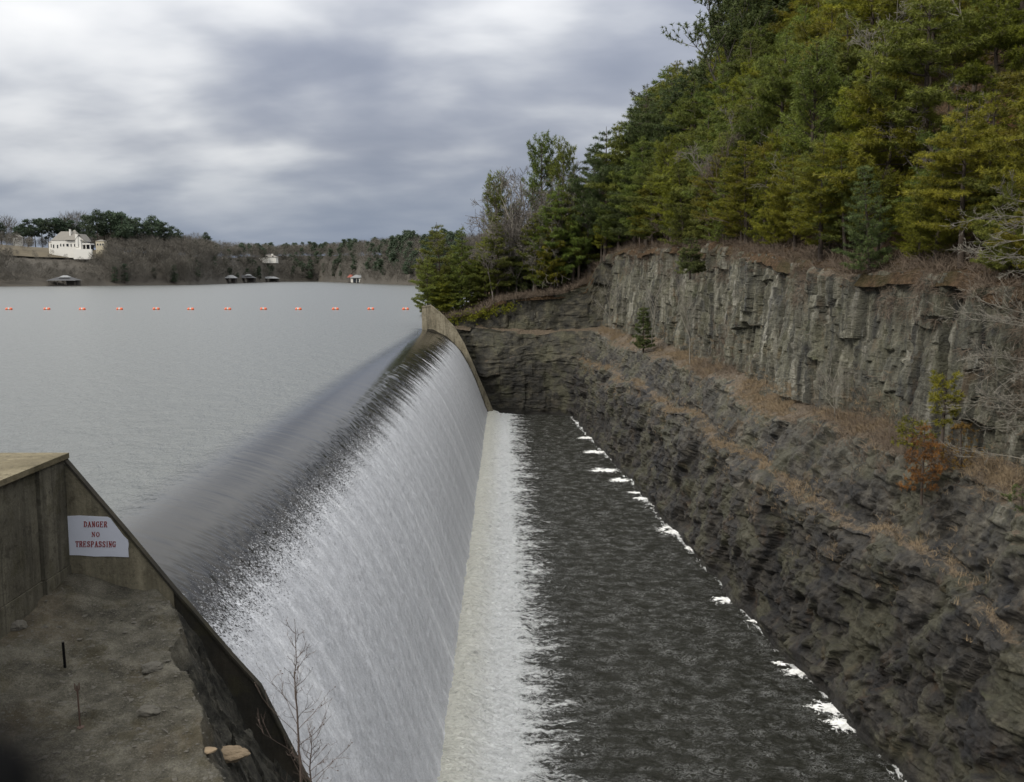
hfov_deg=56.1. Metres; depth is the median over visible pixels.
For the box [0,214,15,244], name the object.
bare tree
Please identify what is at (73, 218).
bare tree
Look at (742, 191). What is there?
bare tree
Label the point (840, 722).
foam patch
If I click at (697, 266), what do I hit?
cedar tree
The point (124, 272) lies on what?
pine tree
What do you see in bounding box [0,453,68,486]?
abutment deck
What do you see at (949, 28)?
bare tree
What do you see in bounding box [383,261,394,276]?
bare tree
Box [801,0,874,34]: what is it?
pine tree
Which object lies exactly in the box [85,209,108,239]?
pine tree
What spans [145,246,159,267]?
bare tree
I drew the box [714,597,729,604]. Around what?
foam patch
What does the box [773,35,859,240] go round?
pine tree
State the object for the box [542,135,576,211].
pine tree
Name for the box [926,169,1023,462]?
bare tree
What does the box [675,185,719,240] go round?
pine tree
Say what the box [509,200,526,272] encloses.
pine tree
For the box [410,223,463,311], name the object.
pine tree
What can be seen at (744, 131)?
pine tree
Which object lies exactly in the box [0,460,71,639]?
retaining wall
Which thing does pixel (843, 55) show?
pine tree
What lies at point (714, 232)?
pine tree
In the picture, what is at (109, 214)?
pine tree
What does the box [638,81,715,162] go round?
pine tree
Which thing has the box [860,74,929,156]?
pine tree
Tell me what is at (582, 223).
bare tree
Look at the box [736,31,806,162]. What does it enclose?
pine tree
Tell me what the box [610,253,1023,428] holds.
hanging brush
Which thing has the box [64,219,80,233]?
pine tree
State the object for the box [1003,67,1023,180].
pine tree
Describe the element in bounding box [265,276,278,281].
boathouse
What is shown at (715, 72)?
pine tree
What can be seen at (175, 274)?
pine tree
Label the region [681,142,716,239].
pine tree
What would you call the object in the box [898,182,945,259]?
pine tree
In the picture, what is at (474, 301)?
pine tree
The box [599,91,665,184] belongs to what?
pine tree
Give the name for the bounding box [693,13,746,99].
pine tree
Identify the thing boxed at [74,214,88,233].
pine tree
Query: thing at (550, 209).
bare tree
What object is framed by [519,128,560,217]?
tree
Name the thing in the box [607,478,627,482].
foam patch
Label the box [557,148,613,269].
pine tree
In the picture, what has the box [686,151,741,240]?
pine tree
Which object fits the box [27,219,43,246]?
pine tree
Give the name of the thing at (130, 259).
bare tree
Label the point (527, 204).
bare tree
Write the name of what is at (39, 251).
lawn
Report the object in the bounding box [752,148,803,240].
bare tree
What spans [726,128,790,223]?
pine tree
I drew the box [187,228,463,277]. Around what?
evergreens
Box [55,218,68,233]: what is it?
pine tree
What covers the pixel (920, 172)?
pine tree
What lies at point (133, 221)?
pine tree
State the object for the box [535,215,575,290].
pine tree
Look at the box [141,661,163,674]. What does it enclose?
rock
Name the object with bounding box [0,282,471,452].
lake
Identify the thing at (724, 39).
leafy tree
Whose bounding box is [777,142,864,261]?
pine tree
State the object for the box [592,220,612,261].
pine tree
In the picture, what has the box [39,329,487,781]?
spillway water
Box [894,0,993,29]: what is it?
bare tree
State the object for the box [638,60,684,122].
pine tree
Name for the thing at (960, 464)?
shrub
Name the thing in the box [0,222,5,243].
pine tree
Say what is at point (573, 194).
bare tree
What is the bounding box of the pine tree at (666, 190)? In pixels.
[643,148,693,227]
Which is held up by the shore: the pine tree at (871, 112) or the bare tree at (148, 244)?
the bare tree at (148, 244)
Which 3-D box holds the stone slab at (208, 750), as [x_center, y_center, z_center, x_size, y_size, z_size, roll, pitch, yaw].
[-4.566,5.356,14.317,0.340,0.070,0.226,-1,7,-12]
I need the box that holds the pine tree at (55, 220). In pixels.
[48,217,61,236]
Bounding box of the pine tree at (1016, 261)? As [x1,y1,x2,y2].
[1010,209,1023,270]
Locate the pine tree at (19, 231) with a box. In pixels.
[10,227,24,238]
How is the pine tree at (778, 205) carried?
on the hillside
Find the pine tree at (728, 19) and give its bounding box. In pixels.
[713,2,748,56]
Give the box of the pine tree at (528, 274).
[510,212,557,291]
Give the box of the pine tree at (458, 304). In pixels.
[444,278,468,311]
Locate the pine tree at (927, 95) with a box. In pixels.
[852,0,1000,171]
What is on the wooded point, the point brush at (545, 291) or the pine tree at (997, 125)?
the point brush at (545, 291)
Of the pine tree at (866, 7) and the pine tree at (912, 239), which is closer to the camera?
the pine tree at (912, 239)
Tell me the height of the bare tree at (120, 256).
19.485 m
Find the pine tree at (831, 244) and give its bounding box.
[812,204,848,252]
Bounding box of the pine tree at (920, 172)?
[887,107,990,232]
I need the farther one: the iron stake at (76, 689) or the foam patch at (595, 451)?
the foam patch at (595, 451)
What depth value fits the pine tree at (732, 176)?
60.37 m
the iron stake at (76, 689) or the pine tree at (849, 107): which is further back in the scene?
the pine tree at (849, 107)
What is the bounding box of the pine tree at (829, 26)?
[795,8,880,136]
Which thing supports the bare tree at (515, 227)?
on the wooded point
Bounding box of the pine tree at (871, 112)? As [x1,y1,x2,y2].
[826,73,917,203]
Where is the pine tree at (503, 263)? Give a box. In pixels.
[478,222,517,297]
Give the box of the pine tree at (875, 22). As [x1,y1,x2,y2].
[864,0,925,45]
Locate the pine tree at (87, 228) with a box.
[79,214,95,238]
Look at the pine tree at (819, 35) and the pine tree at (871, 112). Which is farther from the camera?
the pine tree at (819, 35)
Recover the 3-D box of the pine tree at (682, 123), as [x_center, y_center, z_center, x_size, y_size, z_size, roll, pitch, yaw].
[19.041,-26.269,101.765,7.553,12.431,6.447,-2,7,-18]
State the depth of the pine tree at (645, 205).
92.29 m
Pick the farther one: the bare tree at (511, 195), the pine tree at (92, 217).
the pine tree at (92, 217)
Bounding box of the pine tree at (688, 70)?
[657,67,702,123]
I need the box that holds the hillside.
[612,31,1023,304]
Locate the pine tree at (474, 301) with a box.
[460,256,489,304]
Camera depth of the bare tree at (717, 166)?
65.87 m
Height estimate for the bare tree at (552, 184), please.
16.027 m
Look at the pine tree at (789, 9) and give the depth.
89.91 m
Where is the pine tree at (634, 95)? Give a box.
[629,80,658,111]
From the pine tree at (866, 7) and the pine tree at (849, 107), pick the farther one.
the pine tree at (866, 7)
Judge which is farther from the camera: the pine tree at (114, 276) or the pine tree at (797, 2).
the pine tree at (114, 276)
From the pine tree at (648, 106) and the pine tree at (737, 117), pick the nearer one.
the pine tree at (737, 117)
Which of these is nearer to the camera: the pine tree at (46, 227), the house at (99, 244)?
the house at (99, 244)
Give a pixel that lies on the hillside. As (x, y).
(864, 280)
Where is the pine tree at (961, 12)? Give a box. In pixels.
[946,0,967,57]
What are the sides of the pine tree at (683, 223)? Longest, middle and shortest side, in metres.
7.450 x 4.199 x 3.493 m
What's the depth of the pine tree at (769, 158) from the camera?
60.00 m
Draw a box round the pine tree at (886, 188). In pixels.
[863,165,899,261]
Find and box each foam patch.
[584,450,603,453]
[592,467,619,472]
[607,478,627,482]
[655,524,680,535]
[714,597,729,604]
[771,661,789,665]
[781,668,807,677]
[802,699,842,717]
[816,717,854,732]
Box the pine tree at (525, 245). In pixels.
[512,221,534,290]
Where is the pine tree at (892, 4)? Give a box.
[871,0,957,80]
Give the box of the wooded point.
[463,248,615,317]
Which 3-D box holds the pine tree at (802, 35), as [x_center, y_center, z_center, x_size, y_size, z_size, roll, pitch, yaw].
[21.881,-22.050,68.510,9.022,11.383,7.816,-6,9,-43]
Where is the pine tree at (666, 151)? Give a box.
[646,135,681,239]
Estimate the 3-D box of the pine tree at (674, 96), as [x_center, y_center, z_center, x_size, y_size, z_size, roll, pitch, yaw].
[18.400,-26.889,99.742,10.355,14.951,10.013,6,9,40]
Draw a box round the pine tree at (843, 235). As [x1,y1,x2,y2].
[805,158,870,260]
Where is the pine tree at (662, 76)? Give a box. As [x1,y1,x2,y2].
[620,65,677,135]
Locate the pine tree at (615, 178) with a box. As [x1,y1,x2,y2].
[606,135,650,239]
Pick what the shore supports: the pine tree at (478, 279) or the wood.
the wood
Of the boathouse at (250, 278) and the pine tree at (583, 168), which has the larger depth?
the boathouse at (250, 278)
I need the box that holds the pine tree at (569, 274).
[560,221,585,283]
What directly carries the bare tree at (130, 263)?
on the shore
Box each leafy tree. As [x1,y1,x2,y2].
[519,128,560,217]
[660,0,789,93]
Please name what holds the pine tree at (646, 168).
on the hillside
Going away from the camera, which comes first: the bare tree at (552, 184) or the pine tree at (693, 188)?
the pine tree at (693, 188)
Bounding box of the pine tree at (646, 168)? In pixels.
[617,150,674,242]
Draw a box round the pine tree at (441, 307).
[431,276,456,314]
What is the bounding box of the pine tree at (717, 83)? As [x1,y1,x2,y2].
[697,62,734,143]
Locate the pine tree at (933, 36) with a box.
[900,0,964,85]
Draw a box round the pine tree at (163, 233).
[156,222,173,244]
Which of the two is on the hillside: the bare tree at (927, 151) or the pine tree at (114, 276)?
the bare tree at (927, 151)
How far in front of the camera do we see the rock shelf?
15.90 m
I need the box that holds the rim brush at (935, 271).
[609,239,1023,310]
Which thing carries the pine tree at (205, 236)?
on the shore
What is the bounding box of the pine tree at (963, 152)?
[896,101,1014,268]
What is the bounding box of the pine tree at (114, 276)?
[111,266,117,281]
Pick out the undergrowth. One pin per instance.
(814, 253)
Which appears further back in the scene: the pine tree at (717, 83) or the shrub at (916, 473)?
the pine tree at (717, 83)
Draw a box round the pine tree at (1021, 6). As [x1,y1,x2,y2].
[958,0,1023,66]
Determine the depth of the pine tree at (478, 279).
115.51 m
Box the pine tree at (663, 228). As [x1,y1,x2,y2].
[658,148,696,233]
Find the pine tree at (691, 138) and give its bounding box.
[652,114,716,209]
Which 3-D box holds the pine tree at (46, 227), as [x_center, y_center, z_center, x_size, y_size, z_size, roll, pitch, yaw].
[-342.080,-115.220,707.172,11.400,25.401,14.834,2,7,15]
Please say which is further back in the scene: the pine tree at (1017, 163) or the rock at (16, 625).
the pine tree at (1017, 163)
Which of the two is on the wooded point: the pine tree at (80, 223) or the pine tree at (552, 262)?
the pine tree at (552, 262)
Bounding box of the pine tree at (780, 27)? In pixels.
[765,0,833,54]
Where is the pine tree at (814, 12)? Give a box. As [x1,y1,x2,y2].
[806,0,881,36]
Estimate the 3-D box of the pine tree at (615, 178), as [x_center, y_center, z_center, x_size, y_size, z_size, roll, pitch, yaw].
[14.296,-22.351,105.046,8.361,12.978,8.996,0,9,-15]
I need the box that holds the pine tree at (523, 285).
[500,239,534,292]
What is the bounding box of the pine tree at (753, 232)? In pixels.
[742,162,783,248]
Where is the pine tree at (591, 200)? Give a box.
[566,126,622,260]
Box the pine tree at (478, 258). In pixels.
[475,239,494,294]
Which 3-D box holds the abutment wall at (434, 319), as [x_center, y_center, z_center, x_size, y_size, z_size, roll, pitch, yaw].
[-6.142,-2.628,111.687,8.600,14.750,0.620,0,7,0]
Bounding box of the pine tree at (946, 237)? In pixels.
[893,162,971,262]
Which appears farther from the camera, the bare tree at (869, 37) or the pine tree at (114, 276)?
the pine tree at (114, 276)
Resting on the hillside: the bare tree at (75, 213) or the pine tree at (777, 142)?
the pine tree at (777, 142)
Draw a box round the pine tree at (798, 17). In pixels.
[752,4,816,102]
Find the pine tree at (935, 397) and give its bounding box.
[927,370,965,458]
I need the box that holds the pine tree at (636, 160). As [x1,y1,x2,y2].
[610,135,652,243]
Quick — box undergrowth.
[607,28,1023,285]
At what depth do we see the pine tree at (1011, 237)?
30.92 m
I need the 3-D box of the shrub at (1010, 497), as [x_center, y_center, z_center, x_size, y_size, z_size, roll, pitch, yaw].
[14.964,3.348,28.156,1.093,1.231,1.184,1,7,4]
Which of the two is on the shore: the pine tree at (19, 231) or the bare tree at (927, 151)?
the pine tree at (19, 231)
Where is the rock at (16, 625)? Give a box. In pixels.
[10,620,27,630]
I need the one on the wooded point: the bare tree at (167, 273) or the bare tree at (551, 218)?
the bare tree at (551, 218)
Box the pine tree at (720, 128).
[681,92,750,232]
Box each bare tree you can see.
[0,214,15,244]
[3,217,17,244]
[55,212,75,234]
[64,210,80,230]
[69,210,90,237]
[101,242,116,251]
[106,256,123,275]
[110,260,121,273]
[115,238,127,258]
[116,250,130,276]
[121,260,134,281]
[123,251,138,275]
[123,259,136,276]
[132,232,145,255]
[138,262,150,277]
[140,237,153,261]
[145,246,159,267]
[157,248,170,271]
[158,258,175,275]
[161,258,174,282]
[166,255,179,268]
[174,257,185,276]
[176,259,192,281]
[179,256,191,273]
[182,259,193,280]
[186,256,197,276]
[192,236,204,248]
[195,246,204,260]
[197,253,205,270]
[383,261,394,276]
[390,262,401,281]
[462,182,532,279]
[464,176,574,292]
[469,224,518,299]
[472,194,529,236]
[480,166,562,240]
[482,171,537,293]
[485,167,529,282]
[490,216,515,296]
[505,173,552,222]
[505,218,526,282]
[508,212,572,289]
[514,160,582,272]
[524,171,611,284]
[524,179,586,283]
[543,192,580,288]
[549,180,622,266]
[569,175,595,271]
[591,274,627,328]
[639,268,673,343]
[644,197,667,242]
[672,104,773,198]
[675,271,694,362]
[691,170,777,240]
[697,132,742,236]
[735,158,757,240]
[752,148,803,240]
[754,95,860,161]
[810,346,857,417]
[845,0,913,78]
[875,64,1000,178]
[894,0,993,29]
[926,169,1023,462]
[936,1,975,75]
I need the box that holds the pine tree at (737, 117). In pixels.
[700,82,777,200]
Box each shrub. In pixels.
[273,724,352,781]
[890,414,940,456]
[895,423,949,504]
[937,420,985,482]
[1000,483,1023,511]
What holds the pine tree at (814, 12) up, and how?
on the hillside
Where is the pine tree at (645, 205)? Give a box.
[626,155,680,239]
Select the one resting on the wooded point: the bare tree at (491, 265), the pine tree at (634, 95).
the bare tree at (491, 265)
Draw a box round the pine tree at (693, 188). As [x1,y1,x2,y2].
[687,130,741,235]
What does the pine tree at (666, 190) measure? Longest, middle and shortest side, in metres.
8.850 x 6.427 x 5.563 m
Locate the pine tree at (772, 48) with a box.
[721,21,780,88]
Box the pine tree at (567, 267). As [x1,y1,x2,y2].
[527,186,581,289]
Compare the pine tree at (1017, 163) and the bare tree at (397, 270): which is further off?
the bare tree at (397, 270)
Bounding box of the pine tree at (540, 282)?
[523,194,570,288]
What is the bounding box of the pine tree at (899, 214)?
[880,169,934,249]
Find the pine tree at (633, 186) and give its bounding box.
[615,159,662,247]
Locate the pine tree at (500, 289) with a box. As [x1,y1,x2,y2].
[493,232,527,293]
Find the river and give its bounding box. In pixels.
[437,410,906,781]
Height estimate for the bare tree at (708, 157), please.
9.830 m
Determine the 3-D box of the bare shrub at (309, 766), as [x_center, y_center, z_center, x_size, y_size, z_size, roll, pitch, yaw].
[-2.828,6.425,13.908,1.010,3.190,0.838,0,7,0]
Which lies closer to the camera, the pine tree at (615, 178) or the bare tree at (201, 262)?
the pine tree at (615, 178)
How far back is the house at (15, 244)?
679.43 m
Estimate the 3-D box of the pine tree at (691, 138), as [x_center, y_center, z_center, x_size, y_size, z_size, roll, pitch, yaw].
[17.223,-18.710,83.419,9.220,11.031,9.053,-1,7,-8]
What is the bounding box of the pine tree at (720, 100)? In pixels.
[706,58,784,144]
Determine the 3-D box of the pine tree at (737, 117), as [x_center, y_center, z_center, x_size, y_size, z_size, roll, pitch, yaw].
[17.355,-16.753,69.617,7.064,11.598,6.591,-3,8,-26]
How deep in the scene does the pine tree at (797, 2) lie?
79.17 m
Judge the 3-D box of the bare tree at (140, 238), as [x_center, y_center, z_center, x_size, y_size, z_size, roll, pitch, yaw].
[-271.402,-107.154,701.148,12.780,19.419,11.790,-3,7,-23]
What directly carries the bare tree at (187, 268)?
on the shore
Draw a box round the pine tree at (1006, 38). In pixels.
[942,0,1023,150]
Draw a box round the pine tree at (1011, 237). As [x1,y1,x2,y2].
[983,182,1023,268]
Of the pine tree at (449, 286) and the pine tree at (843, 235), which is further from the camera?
the pine tree at (449, 286)
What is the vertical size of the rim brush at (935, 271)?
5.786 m
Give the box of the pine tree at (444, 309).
[436,283,453,313]
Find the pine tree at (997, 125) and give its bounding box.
[929,89,1023,249]
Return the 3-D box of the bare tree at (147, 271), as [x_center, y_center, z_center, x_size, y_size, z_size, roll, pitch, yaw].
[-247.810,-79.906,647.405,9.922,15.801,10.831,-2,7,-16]
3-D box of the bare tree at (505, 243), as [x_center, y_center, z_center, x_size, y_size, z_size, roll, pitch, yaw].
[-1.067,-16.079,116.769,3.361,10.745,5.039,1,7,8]
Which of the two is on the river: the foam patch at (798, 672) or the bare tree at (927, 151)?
the foam patch at (798, 672)
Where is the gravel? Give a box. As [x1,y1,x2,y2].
[0,573,278,781]
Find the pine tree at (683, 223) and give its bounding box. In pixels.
[657,167,696,246]
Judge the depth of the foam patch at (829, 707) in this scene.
35.87 m
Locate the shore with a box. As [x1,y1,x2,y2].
[0,252,426,286]
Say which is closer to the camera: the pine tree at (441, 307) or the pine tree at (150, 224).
the pine tree at (441, 307)
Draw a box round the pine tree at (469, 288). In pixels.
[460,276,481,307]
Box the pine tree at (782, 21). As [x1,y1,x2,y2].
[730,0,792,60]
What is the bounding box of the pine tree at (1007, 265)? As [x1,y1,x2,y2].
[967,169,1023,278]
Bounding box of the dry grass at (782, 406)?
[578,307,1023,643]
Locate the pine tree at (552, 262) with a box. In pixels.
[528,224,570,289]
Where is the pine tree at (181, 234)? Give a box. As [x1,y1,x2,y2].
[173,228,183,238]
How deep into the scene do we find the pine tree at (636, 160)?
99.59 m
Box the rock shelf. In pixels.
[0,573,292,781]
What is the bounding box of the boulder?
[221,745,250,762]
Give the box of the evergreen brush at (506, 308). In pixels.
[446,301,520,325]
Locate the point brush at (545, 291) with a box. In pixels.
[443,259,599,318]
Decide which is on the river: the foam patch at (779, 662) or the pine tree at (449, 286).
the foam patch at (779, 662)
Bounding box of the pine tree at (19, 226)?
[18,223,26,233]
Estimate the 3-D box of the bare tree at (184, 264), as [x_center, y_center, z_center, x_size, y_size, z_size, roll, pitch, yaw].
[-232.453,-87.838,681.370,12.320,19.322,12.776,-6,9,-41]
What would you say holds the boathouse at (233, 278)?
in the lake
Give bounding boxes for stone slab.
[136,705,160,716]
[204,747,216,754]
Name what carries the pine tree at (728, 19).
on the hillside
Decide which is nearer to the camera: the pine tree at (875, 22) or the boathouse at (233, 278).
the pine tree at (875, 22)
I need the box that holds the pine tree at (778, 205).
[757,152,824,250]
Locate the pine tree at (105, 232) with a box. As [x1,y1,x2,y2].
[92,212,113,239]
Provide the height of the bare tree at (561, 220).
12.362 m
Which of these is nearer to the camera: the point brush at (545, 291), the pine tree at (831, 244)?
the pine tree at (831, 244)
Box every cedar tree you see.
[632,307,655,352]
[674,237,706,278]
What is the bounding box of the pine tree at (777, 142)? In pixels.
[754,111,817,226]
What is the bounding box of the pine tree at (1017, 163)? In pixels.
[973,82,1023,209]
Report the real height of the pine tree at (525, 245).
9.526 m
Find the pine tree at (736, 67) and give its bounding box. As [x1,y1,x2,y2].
[702,29,784,125]
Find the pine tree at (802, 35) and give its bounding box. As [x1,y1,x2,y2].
[750,0,839,137]
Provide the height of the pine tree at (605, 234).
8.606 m
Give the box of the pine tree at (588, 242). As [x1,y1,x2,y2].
[561,195,599,280]
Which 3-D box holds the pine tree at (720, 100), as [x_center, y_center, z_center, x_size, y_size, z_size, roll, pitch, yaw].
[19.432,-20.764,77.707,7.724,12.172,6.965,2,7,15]
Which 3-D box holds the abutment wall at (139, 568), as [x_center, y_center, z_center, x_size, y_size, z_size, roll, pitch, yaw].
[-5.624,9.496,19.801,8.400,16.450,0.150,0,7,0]
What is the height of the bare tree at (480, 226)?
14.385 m
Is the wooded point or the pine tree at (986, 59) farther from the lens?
the wooded point
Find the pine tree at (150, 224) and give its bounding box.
[141,215,161,239]
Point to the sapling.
(296, 684)
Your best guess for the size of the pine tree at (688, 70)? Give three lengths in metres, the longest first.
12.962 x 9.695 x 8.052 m
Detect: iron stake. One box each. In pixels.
[61,640,65,667]
[74,683,83,729]
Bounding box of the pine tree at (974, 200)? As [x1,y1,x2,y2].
[958,146,1023,245]
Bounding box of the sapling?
[254,617,335,781]
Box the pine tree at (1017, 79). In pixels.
[991,69,1023,161]
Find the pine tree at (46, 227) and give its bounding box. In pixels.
[39,218,56,247]
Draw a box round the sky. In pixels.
[0,0,723,257]
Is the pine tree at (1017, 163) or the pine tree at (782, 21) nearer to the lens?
the pine tree at (1017, 163)
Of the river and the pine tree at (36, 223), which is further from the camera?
the pine tree at (36, 223)
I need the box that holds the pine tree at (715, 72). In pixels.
[701,42,740,119]
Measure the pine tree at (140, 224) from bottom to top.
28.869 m
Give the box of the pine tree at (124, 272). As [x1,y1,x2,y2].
[119,264,129,281]
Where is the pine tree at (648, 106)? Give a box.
[608,97,667,207]
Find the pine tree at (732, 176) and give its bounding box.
[704,140,782,243]
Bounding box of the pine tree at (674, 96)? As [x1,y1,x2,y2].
[643,59,715,161]
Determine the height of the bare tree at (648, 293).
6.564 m
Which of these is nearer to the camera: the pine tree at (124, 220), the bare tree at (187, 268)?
the bare tree at (187, 268)
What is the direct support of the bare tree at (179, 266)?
on the shore
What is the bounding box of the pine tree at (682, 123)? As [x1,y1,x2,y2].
[664,85,704,142]
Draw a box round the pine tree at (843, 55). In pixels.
[802,9,891,145]
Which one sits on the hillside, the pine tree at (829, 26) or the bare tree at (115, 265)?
the pine tree at (829, 26)
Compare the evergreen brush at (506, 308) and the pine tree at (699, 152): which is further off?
the evergreen brush at (506, 308)
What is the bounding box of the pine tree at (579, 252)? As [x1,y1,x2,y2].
[547,182,599,286]
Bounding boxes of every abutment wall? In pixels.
[64,459,309,781]
[421,305,492,411]
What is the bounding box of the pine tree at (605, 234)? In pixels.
[592,187,631,249]
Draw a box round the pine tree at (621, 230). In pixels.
[597,151,643,245]
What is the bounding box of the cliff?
[449,243,1023,781]
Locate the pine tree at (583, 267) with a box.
[569,237,586,273]
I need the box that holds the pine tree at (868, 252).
[832,165,898,271]
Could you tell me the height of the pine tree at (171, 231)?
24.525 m
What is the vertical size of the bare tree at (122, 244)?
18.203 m
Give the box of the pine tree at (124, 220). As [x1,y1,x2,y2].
[118,213,131,251]
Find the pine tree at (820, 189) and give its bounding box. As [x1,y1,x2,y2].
[808,164,847,244]
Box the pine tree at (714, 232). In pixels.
[697,168,734,241]
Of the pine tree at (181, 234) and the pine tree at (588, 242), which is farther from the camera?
the pine tree at (181, 234)
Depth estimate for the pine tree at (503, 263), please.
115.03 m
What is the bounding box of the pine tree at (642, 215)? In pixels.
[626,174,663,247]
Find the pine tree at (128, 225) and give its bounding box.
[108,211,134,239]
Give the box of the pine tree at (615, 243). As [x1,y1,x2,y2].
[608,236,625,246]
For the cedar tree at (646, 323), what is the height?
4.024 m
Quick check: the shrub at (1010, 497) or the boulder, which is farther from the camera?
the shrub at (1010, 497)
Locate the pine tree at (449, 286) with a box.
[435,273,454,313]
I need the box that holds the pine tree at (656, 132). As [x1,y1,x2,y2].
[626,78,705,180]
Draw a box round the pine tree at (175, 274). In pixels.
[170,265,178,283]
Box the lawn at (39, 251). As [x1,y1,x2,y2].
[0,244,113,258]
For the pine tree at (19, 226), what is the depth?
703.74 m
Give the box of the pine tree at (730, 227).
[705,167,756,241]
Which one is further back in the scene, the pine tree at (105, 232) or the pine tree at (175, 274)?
the pine tree at (105, 232)
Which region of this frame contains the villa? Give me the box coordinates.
[259,254,277,262]
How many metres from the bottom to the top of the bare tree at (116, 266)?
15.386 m
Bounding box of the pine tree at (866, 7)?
[805,0,915,89]
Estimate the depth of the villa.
1021.08 m
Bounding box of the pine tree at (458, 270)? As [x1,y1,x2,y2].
[444,227,479,310]
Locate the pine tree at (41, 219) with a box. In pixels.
[35,218,44,246]
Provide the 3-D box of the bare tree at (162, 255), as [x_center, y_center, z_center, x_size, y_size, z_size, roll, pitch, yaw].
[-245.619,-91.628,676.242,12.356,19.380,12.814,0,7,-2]
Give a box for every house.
[13,235,23,245]
[49,229,93,258]
[96,240,106,254]
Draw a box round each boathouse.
[47,275,82,285]
[225,275,236,282]
[241,274,256,282]
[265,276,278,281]
[350,275,360,282]
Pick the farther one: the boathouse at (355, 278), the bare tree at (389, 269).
the boathouse at (355, 278)
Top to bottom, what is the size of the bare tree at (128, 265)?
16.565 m
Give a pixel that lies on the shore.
(158, 280)
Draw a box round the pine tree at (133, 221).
[123,218,141,245]
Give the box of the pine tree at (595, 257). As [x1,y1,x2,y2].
[567,207,599,274]
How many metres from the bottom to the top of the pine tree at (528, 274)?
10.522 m
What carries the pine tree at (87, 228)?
on the shore
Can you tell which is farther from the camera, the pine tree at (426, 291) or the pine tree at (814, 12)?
the pine tree at (426, 291)
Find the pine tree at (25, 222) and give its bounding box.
[20,219,35,244]
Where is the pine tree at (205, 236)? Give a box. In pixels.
[201,232,210,243]
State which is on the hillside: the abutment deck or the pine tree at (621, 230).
the pine tree at (621, 230)
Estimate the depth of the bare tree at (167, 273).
662.32 m
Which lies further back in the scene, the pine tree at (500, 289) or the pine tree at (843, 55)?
the pine tree at (500, 289)
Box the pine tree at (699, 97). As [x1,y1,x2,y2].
[692,62,737,143]
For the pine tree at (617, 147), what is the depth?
106.26 m
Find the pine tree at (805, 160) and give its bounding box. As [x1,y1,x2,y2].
[784,133,833,248]
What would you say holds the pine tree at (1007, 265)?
on the hillside
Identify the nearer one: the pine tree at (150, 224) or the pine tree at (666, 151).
the pine tree at (666, 151)
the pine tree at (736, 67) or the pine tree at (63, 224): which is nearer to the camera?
the pine tree at (736, 67)
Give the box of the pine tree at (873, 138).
[813,55,972,247]
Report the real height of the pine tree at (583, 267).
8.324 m
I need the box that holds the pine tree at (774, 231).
[749,187,792,248]
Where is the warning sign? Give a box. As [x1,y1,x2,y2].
[67,516,128,556]
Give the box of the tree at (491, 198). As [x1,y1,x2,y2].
[481,170,511,275]
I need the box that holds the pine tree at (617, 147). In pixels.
[583,114,649,245]
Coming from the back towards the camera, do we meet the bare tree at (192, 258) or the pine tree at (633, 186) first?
the bare tree at (192, 258)
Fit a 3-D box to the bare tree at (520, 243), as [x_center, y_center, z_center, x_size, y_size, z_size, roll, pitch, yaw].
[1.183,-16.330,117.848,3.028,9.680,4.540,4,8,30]
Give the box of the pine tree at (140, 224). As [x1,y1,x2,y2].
[133,217,145,238]
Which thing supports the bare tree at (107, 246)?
on the shore
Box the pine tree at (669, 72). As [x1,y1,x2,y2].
[639,64,693,124]
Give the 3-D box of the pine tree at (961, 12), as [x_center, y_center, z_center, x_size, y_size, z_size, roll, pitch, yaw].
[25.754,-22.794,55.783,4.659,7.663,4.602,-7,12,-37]
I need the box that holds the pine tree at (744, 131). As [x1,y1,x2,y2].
[716,98,779,190]
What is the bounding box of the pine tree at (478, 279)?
[464,236,507,302]
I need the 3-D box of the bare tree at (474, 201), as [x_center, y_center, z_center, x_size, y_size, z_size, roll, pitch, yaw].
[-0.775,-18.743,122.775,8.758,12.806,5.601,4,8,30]
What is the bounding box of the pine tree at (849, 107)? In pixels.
[798,54,918,245]
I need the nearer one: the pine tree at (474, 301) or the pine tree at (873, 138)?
the pine tree at (873, 138)
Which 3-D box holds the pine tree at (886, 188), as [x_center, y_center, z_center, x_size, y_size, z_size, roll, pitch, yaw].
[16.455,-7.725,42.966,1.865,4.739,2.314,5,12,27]
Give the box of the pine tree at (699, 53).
[688,40,718,87]
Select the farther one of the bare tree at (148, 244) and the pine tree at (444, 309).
the bare tree at (148, 244)
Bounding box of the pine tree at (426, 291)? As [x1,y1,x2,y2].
[408,258,447,311]
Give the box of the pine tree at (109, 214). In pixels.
[102,210,119,237]
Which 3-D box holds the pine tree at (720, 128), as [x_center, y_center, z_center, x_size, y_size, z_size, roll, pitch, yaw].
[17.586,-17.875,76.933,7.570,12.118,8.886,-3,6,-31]
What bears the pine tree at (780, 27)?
on the hillside
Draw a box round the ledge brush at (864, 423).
[669,276,1023,512]
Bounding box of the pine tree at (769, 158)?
[756,151,797,224]
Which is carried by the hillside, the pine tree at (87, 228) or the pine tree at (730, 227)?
the pine tree at (730, 227)
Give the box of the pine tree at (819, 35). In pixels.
[774,12,838,99]
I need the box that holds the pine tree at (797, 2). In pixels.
[781,0,836,56]
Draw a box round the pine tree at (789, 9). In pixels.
[769,0,809,41]
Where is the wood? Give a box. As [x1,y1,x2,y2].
[0,230,486,282]
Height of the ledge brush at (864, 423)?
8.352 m
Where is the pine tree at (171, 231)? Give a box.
[167,225,176,239]
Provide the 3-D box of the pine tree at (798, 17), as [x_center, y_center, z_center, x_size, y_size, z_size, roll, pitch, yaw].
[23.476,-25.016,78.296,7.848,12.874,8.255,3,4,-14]
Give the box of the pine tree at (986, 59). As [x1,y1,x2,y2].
[957,0,998,110]

